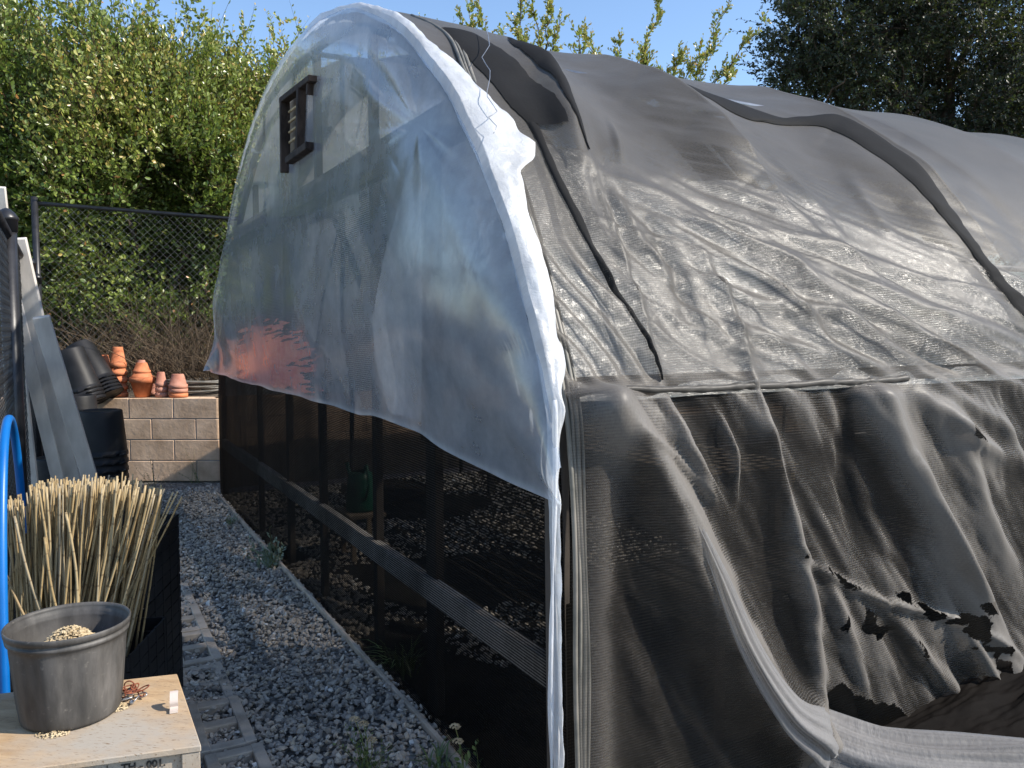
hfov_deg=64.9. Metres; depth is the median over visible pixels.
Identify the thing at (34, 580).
bamboo stake
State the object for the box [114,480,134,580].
bamboo stake
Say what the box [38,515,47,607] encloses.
bamboo stake
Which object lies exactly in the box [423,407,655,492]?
potting bench
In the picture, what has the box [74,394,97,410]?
nursery pot
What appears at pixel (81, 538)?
bamboo stake
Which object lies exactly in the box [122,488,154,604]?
bamboo stake
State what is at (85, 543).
bamboo stake
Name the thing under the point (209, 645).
concrete block
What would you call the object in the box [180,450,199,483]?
weed
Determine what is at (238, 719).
concrete block
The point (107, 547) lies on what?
bamboo stake
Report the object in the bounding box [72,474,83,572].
bamboo stake
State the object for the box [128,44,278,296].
leafy shrub
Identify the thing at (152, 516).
bamboo stake
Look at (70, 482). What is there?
bamboo stake
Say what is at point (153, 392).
terracotta pot
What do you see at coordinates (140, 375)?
terracotta pot
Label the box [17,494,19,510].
bamboo stake
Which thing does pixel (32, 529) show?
bamboo stake
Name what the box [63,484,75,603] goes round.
bamboo stake
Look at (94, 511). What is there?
bamboo stake
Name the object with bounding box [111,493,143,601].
bamboo stake
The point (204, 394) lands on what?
hillside
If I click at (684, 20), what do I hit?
sky
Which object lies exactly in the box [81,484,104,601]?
bamboo stake
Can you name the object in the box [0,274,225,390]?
dry brush
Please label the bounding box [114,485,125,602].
bamboo stake
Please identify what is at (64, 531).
bamboo stake
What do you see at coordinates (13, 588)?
bamboo stake
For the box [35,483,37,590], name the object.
bamboo stake
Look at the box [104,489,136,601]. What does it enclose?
bamboo stake
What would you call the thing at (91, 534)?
bamboo stake
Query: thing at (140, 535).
bamboo stake
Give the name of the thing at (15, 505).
bamboo stake
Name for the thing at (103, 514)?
bamboo stake
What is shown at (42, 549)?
bamboo stake
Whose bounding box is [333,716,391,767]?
weed
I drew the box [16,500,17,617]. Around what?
bamboo stake
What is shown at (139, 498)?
bamboo stake
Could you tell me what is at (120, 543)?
bamboo stake
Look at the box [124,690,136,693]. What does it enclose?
chain link
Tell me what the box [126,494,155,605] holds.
bamboo stake
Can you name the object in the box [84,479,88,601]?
bamboo stake
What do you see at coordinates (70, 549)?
bamboo stake
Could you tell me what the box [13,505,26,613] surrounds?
bamboo stake
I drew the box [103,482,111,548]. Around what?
bamboo stake
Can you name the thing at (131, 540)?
bamboo stake
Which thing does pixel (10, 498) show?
bamboo stake
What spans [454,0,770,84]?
leafy shrub
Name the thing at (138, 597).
bamboo stake
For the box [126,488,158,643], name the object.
bamboo stake
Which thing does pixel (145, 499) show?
bamboo stake
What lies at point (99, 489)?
bamboo stake
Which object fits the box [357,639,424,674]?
grass tuft
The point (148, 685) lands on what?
chain link
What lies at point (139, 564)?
bamboo stake
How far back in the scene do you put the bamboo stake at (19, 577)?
2.47 m
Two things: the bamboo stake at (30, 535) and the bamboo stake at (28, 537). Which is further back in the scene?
the bamboo stake at (30, 535)
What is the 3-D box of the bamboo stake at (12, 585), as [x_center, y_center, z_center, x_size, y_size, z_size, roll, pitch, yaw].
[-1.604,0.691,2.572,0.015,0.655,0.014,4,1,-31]
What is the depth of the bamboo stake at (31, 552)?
2.54 m
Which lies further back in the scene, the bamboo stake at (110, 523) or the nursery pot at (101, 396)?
the nursery pot at (101, 396)
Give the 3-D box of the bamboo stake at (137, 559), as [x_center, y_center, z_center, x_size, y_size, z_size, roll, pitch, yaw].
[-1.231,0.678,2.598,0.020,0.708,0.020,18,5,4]
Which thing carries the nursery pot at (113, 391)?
on the block wall
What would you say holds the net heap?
on the ground
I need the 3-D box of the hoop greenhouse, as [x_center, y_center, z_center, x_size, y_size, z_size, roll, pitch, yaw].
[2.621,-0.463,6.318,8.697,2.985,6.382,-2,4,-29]
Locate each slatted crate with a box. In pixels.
[7,514,179,610]
[10,616,167,691]
[13,573,181,646]
[167,632,182,687]
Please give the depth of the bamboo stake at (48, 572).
2.40 m
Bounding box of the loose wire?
[482,27,496,132]
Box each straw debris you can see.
[35,730,69,738]
[115,702,128,711]
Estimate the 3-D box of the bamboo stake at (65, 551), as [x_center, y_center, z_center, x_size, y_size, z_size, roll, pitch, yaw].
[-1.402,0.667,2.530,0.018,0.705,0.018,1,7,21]
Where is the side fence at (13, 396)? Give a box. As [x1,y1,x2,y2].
[0,208,42,535]
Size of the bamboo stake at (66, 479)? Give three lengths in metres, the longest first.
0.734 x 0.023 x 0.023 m
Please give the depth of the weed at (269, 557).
4.92 m
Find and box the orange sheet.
[238,316,324,397]
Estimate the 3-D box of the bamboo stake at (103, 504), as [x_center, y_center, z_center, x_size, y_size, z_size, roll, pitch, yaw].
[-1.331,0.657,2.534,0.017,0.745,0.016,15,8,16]
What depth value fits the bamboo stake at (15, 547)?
2.50 m
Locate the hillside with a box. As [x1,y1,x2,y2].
[0,356,217,396]
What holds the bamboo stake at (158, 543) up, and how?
in the slatted crate at (147, 656)
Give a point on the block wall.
(172, 434)
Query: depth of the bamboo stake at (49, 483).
2.49 m
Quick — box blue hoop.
[0,415,26,693]
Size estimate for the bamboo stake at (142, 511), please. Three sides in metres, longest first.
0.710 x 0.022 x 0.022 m
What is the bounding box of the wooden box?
[0,674,200,767]
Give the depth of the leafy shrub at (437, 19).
11.01 m
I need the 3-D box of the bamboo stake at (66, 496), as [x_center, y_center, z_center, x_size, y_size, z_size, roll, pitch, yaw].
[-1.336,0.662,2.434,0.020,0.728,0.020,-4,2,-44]
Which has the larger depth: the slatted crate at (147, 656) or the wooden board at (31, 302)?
the wooden board at (31, 302)
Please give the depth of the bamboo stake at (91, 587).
2.48 m
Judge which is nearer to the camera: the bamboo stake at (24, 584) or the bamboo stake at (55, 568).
the bamboo stake at (55, 568)
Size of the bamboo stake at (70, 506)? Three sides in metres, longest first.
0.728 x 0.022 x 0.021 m
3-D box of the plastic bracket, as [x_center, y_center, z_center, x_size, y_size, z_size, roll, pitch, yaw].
[-0.757,0.710,1.802,0.017,0.036,0.046,-1,4,-21]
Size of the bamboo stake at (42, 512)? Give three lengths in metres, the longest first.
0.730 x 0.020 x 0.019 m
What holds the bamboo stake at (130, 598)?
in the slatted crate at (147, 656)
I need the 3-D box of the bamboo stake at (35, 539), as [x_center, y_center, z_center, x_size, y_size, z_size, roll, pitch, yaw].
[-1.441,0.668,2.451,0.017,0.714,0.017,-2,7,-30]
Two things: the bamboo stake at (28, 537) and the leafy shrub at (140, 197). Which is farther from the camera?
the leafy shrub at (140, 197)
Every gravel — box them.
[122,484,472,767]
[243,471,634,664]
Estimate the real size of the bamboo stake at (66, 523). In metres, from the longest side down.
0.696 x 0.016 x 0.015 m
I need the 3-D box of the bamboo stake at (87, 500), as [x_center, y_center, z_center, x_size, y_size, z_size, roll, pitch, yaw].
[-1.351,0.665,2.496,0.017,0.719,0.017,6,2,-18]
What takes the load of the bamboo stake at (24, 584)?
in the slatted crate at (147, 656)
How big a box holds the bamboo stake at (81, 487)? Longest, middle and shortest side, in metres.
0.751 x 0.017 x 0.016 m
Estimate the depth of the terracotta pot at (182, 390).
7.67 m
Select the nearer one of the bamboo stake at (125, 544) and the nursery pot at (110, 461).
the bamboo stake at (125, 544)
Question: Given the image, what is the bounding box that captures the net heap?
[883,652,1023,737]
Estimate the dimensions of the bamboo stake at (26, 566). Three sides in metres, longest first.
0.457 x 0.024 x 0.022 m
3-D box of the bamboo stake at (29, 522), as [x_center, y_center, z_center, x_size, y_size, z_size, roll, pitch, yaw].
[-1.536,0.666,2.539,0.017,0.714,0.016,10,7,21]
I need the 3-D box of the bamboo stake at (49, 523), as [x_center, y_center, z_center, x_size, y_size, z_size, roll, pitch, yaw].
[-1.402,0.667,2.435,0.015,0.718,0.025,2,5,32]
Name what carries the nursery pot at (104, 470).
in the nursery pot at (125, 473)
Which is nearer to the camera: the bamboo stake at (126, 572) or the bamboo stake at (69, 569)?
the bamboo stake at (69, 569)
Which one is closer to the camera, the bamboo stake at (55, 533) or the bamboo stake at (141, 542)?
the bamboo stake at (55, 533)
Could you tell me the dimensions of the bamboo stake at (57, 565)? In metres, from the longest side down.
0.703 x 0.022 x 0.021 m
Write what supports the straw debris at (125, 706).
on the wooden box
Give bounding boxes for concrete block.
[180,582,194,603]
[181,603,207,632]
[182,628,221,667]
[182,661,234,703]
[187,695,256,763]
[204,742,272,767]
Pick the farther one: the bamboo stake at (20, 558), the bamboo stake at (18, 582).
the bamboo stake at (18, 582)
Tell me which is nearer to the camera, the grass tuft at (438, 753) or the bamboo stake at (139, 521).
the bamboo stake at (139, 521)
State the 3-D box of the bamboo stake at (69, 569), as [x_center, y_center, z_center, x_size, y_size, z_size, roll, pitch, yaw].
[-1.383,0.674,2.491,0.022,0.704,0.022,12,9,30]
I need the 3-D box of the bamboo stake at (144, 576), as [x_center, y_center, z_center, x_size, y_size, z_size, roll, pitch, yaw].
[-1.172,0.678,2.527,0.020,0.706,0.020,16,9,17]
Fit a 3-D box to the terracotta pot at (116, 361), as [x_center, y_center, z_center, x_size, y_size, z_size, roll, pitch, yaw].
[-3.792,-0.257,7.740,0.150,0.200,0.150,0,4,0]
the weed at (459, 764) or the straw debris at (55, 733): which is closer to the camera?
the straw debris at (55, 733)
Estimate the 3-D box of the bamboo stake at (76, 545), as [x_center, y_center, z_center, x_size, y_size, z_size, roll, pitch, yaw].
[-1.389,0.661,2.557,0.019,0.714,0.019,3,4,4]
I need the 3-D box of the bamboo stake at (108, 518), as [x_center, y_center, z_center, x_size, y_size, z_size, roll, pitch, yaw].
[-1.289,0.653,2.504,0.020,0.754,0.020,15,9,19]
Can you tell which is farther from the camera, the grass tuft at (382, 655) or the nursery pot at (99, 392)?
the nursery pot at (99, 392)
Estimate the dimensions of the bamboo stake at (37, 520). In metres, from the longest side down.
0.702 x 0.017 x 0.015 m
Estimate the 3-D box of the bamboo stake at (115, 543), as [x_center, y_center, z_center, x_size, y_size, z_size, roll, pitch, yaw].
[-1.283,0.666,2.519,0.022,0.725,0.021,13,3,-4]
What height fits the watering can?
0.309 m
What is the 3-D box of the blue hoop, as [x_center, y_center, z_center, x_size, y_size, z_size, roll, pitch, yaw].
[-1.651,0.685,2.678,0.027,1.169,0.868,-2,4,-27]
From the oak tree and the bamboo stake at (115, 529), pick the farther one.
the oak tree
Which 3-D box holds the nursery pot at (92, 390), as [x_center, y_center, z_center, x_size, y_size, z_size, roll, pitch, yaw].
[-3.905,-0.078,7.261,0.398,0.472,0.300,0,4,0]
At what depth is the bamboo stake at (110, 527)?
2.48 m
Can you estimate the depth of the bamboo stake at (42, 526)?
2.57 m
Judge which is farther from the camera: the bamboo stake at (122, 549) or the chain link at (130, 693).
the bamboo stake at (122, 549)
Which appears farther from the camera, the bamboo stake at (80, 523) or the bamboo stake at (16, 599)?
the bamboo stake at (80, 523)
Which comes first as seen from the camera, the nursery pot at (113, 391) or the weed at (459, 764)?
the weed at (459, 764)
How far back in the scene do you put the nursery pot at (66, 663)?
1.71 m
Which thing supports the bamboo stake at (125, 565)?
in the slatted crate at (147, 656)
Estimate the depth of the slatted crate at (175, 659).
3.16 m
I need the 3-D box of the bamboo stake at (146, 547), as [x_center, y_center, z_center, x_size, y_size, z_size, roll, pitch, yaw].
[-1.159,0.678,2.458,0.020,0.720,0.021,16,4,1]
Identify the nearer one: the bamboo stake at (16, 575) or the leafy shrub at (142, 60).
the bamboo stake at (16, 575)
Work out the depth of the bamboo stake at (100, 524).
2.42 m
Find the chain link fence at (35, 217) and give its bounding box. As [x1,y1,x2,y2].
[30,196,237,376]
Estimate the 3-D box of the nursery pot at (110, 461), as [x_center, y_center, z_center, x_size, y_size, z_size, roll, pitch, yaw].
[-3.136,0.431,6.144,0.370,0.344,0.370,0,4,0]
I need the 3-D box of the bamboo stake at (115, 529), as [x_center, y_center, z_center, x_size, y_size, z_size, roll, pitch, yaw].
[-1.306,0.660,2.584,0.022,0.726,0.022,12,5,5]
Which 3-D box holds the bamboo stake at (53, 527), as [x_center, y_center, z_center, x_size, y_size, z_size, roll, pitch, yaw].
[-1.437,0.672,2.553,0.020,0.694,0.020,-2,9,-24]
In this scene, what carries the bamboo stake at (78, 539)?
in the slatted crate at (147, 656)
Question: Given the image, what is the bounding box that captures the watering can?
[345,463,371,511]
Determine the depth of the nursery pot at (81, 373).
7.15 m
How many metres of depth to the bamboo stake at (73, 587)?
2.60 m
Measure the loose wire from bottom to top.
0.586 m
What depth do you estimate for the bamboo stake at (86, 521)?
2.50 m
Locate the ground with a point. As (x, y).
(166, 485)
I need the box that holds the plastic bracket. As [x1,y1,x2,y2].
[170,690,177,713]
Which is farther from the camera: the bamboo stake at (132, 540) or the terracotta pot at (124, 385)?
the terracotta pot at (124, 385)
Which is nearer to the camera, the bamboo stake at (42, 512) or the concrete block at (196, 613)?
the bamboo stake at (42, 512)
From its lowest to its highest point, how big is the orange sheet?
0.465 m
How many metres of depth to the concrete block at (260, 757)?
2.69 m
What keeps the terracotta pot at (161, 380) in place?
on the terracotta pot at (161, 389)
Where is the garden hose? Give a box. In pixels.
[166,378,217,392]
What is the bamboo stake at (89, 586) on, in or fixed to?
in the slatted crate at (147, 656)
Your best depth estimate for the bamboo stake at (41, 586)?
2.42 m
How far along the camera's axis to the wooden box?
1.67 m
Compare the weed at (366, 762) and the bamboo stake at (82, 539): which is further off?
the weed at (366, 762)
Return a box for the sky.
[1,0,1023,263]
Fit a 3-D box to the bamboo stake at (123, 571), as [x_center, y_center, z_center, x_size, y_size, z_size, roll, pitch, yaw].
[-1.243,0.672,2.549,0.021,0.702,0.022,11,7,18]
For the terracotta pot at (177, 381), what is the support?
on the terracotta pot at (182, 390)
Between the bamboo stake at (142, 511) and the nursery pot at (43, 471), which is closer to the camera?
the bamboo stake at (142, 511)
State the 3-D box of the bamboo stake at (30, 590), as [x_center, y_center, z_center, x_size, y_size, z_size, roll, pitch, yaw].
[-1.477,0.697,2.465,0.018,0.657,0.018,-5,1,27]
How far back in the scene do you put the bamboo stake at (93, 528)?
2.49 m
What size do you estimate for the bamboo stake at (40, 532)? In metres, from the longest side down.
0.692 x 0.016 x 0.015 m
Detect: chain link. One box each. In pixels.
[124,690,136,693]
[137,684,149,692]
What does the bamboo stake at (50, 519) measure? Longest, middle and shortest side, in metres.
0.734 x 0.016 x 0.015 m
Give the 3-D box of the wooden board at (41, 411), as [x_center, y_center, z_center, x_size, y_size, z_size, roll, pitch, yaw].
[-2.848,0.168,4.870,0.078,1.923,0.753,0,4,-3]
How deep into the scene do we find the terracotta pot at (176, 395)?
7.67 m
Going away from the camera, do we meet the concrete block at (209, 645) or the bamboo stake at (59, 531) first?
the bamboo stake at (59, 531)
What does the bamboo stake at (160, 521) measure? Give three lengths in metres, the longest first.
0.555 x 0.017 x 0.016 m
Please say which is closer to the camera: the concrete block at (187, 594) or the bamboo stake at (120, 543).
the bamboo stake at (120, 543)
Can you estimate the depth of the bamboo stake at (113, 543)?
2.46 m
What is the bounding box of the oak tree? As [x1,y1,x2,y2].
[730,0,1023,137]
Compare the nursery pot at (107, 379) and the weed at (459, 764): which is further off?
the nursery pot at (107, 379)
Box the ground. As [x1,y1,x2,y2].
[7,461,542,767]
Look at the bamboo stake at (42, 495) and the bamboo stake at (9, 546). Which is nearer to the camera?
the bamboo stake at (42, 495)
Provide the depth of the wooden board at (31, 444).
4.79 m
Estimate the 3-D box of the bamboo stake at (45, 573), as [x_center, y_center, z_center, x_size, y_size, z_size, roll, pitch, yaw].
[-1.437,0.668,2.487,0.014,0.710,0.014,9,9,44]
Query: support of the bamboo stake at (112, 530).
in the slatted crate at (147, 656)
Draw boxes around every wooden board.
[0,186,38,489]
[17,237,82,514]
[21,300,64,484]
[32,315,103,538]
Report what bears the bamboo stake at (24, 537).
in the slatted crate at (147, 656)
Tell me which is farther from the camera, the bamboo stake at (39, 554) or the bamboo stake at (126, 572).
the bamboo stake at (126, 572)
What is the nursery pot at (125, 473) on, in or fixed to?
in the nursery pot
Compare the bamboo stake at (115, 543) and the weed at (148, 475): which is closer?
the bamboo stake at (115, 543)
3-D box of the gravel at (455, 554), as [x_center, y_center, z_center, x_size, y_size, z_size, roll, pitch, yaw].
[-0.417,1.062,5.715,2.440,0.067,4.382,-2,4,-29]
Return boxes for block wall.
[0,397,703,480]
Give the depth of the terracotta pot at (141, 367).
7.67 m
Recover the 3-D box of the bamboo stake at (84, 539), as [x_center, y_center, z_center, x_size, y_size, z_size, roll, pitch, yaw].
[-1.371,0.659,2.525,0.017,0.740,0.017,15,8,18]
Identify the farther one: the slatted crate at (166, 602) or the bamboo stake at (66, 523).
the slatted crate at (166, 602)
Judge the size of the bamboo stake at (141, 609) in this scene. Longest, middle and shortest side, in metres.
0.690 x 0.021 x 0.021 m
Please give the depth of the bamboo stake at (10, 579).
2.53 m
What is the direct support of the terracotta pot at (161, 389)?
on the terracotta pot at (161, 394)
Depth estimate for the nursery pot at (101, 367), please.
7.45 m
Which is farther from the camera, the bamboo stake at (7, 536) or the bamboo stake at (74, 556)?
the bamboo stake at (7, 536)
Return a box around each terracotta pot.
[102,355,109,364]
[109,347,126,367]
[111,368,126,374]
[116,375,127,382]
[116,390,128,396]
[121,382,127,389]
[129,377,154,396]
[130,373,152,377]
[133,362,150,372]
[151,384,155,394]
[155,372,166,386]
[155,386,167,391]
[155,392,167,396]
[168,374,187,388]
[168,388,187,392]
[168,392,187,397]
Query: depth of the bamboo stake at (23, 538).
2.51 m
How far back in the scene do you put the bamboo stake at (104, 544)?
2.48 m
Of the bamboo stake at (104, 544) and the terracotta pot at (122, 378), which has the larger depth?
the terracotta pot at (122, 378)
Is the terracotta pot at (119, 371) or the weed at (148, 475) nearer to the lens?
the weed at (148, 475)
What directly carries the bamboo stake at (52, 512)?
in the slatted crate at (147, 656)
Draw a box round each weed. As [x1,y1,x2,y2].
[136,446,155,486]
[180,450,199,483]
[226,513,238,524]
[242,527,286,568]
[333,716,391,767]
[437,723,479,767]
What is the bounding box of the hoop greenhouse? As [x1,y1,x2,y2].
[203,2,1023,767]
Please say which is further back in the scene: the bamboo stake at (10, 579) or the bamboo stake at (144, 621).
the bamboo stake at (144, 621)
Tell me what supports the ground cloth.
on the ground
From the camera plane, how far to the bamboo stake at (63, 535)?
2.42 m
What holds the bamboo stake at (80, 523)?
in the slatted crate at (147, 656)
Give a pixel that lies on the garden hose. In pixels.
(191, 386)
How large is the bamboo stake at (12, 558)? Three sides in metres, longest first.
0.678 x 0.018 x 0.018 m
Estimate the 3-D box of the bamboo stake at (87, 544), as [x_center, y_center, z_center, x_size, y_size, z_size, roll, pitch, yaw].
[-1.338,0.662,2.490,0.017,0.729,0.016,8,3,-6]
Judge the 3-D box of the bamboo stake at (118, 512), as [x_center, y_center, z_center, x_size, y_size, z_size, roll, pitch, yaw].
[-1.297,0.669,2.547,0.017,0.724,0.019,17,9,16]
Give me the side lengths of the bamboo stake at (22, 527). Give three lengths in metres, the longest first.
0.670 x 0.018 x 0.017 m
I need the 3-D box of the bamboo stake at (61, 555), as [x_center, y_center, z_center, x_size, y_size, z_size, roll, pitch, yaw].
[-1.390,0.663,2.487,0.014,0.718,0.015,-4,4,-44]
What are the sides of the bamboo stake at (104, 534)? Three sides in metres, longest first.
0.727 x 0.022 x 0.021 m
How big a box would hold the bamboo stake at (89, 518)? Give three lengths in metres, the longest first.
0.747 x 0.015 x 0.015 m
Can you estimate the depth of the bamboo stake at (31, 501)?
2.47 m
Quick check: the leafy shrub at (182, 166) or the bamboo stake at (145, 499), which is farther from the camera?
the leafy shrub at (182, 166)
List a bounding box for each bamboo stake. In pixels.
[7,515,8,563]
[7,516,15,582]
[8,499,18,617]
[8,500,12,622]
[8,577,24,614]
[9,496,16,566]
[10,498,15,620]
[10,505,20,604]
[11,506,24,620]
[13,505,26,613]
[13,516,40,609]
[14,500,27,612]
[14,506,19,616]
[14,507,24,612]
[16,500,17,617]
[16,507,22,615]
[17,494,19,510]
[17,506,33,611]
[19,500,28,567]
[19,512,33,605]
[21,555,26,610]
[22,502,29,612]
[25,506,31,611]
[26,493,34,583]
[27,485,31,578]
[29,485,39,589]
[29,494,33,603]
[31,490,38,600]
[33,487,42,608]
[33,545,37,610]
[34,488,37,610]
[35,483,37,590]
[35,493,38,607]
[37,484,53,605]
[38,502,43,608]
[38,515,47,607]
[39,487,47,606]
[39,492,54,597]
[39,530,43,594]
[40,508,43,547]
[41,481,48,606]
[41,487,49,598]
[42,481,52,591]
[43,536,56,605]
[44,497,45,607]
[45,487,51,606]
[48,482,60,604]
[51,496,61,604]
[52,488,54,573]
[52,488,59,606]
[54,542,57,594]
[55,485,56,602]
[57,483,62,604]
[57,492,69,603]
[57,540,58,591]
[58,486,60,604]
[61,485,68,591]
[62,477,67,546]
[62,484,64,595]
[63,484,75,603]
[64,481,80,603]
[64,483,71,602]
[65,486,68,544]
[65,512,78,602]
[66,481,71,552]
[66,484,72,603]
[68,492,71,596]
[71,477,83,553]
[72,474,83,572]
[72,481,83,597]
[72,482,93,602]
[73,484,90,602]
[74,481,77,564]
[75,491,90,602]
[76,490,79,581]
[78,482,85,601]
[78,485,85,589]
[79,494,81,553]
[80,483,94,601]
[80,483,102,592]
[81,477,92,599]
[81,479,95,579]
[81,482,94,580]
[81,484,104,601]
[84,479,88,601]
[84,482,98,585]
[85,479,98,601]
[86,502,108,601]
[88,480,109,601]
[90,481,107,600]
[92,493,110,601]
[93,483,108,601]
[94,485,95,580]
[95,476,101,596]
[95,479,118,601]
[96,488,102,601]
[98,489,121,601]
[99,479,106,582]
[99,480,129,601]
[100,479,113,592]
[101,481,114,601]
[101,485,126,600]
[101,490,114,588]
[102,489,123,584]
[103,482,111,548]
[103,484,119,601]
[104,476,117,598]
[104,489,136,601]
[108,481,123,582]
[108,490,134,585]
[109,472,122,598]
[109,487,139,600]
[109,489,164,601]
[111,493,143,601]
[113,481,138,602]
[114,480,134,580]
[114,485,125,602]
[116,485,131,600]
[118,528,136,603]
[119,488,128,603]
[119,488,143,586]
[120,484,130,603]
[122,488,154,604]
[124,485,146,593]
[124,489,150,594]
[124,490,150,605]
[125,489,161,655]
[125,494,138,583]
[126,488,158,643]
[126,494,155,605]
[126,494,161,656]
[126,496,181,603]
[127,485,161,656]
[127,491,177,606]
[127,501,157,597]
[128,492,173,594]
[129,480,141,608]
[130,488,156,605]
[130,494,161,611]
[132,487,150,587]
[135,504,160,647]
[136,488,146,543]
[140,483,148,525]
[140,499,161,642]
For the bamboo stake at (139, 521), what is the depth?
2.48 m
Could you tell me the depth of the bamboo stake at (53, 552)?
2.56 m
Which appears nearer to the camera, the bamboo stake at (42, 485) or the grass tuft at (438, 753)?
the bamboo stake at (42, 485)
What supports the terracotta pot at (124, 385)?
on the terracotta pot at (124, 393)
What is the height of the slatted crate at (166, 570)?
0.238 m
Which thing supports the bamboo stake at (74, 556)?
in the slatted crate at (147, 656)
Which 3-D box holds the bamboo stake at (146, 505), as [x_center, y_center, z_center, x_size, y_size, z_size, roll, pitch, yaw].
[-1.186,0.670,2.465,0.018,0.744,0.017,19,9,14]
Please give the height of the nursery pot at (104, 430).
0.344 m
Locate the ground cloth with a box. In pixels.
[268,467,696,767]
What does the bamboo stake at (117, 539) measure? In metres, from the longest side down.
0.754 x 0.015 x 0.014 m
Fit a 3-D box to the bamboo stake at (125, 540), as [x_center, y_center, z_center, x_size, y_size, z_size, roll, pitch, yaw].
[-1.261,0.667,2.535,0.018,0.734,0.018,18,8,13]
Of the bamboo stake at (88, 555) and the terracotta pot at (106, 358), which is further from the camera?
the terracotta pot at (106, 358)
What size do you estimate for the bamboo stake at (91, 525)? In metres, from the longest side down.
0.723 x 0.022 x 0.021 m
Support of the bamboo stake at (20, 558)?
in the slatted crate at (147, 656)
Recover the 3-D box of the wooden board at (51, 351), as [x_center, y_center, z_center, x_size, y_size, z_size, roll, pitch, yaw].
[-2.585,0.364,4.814,0.090,1.544,0.630,1,4,8]
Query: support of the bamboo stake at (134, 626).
in the slatted crate at (147, 656)
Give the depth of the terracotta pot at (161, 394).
7.70 m
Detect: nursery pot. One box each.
[1,602,130,732]
[36,456,50,486]
[61,346,102,393]
[65,339,116,379]
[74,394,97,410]
[76,386,103,393]
[79,408,128,458]
[88,390,104,394]
[93,454,128,466]
[95,462,128,474]
[96,393,106,400]
[97,385,123,404]
[98,470,128,482]
[99,376,117,382]
[101,379,119,385]
[103,382,121,389]
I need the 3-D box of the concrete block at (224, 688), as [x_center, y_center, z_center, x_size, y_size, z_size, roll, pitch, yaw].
[-1.256,1.239,3.281,0.190,0.045,0.390,-2,4,-29]
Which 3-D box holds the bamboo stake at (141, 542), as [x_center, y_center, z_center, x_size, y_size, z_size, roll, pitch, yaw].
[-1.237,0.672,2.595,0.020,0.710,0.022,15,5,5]
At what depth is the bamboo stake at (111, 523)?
2.48 m
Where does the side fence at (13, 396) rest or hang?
on the ground
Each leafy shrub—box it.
[0,0,213,359]
[0,0,280,367]
[128,0,392,330]
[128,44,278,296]
[357,12,504,67]
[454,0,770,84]
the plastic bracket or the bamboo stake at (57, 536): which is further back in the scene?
the bamboo stake at (57, 536)
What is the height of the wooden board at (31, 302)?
1.984 m
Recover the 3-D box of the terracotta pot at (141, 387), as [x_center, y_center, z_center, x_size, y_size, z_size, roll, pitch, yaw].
[-3.557,0.029,7.740,0.232,0.190,0.232,0,4,0]
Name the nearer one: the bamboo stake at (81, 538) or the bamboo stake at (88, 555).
the bamboo stake at (81, 538)
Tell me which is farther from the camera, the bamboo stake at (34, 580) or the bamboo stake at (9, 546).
the bamboo stake at (9, 546)
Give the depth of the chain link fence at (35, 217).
8.19 m
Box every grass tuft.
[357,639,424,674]
[403,735,468,767]
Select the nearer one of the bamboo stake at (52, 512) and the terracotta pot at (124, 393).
the bamboo stake at (52, 512)
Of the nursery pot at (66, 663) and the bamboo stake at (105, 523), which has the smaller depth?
the nursery pot at (66, 663)
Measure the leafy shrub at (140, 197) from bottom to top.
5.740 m
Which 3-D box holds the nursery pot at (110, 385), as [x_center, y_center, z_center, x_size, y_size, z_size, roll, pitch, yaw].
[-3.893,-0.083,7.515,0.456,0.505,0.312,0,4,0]
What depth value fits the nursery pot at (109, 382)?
7.44 m

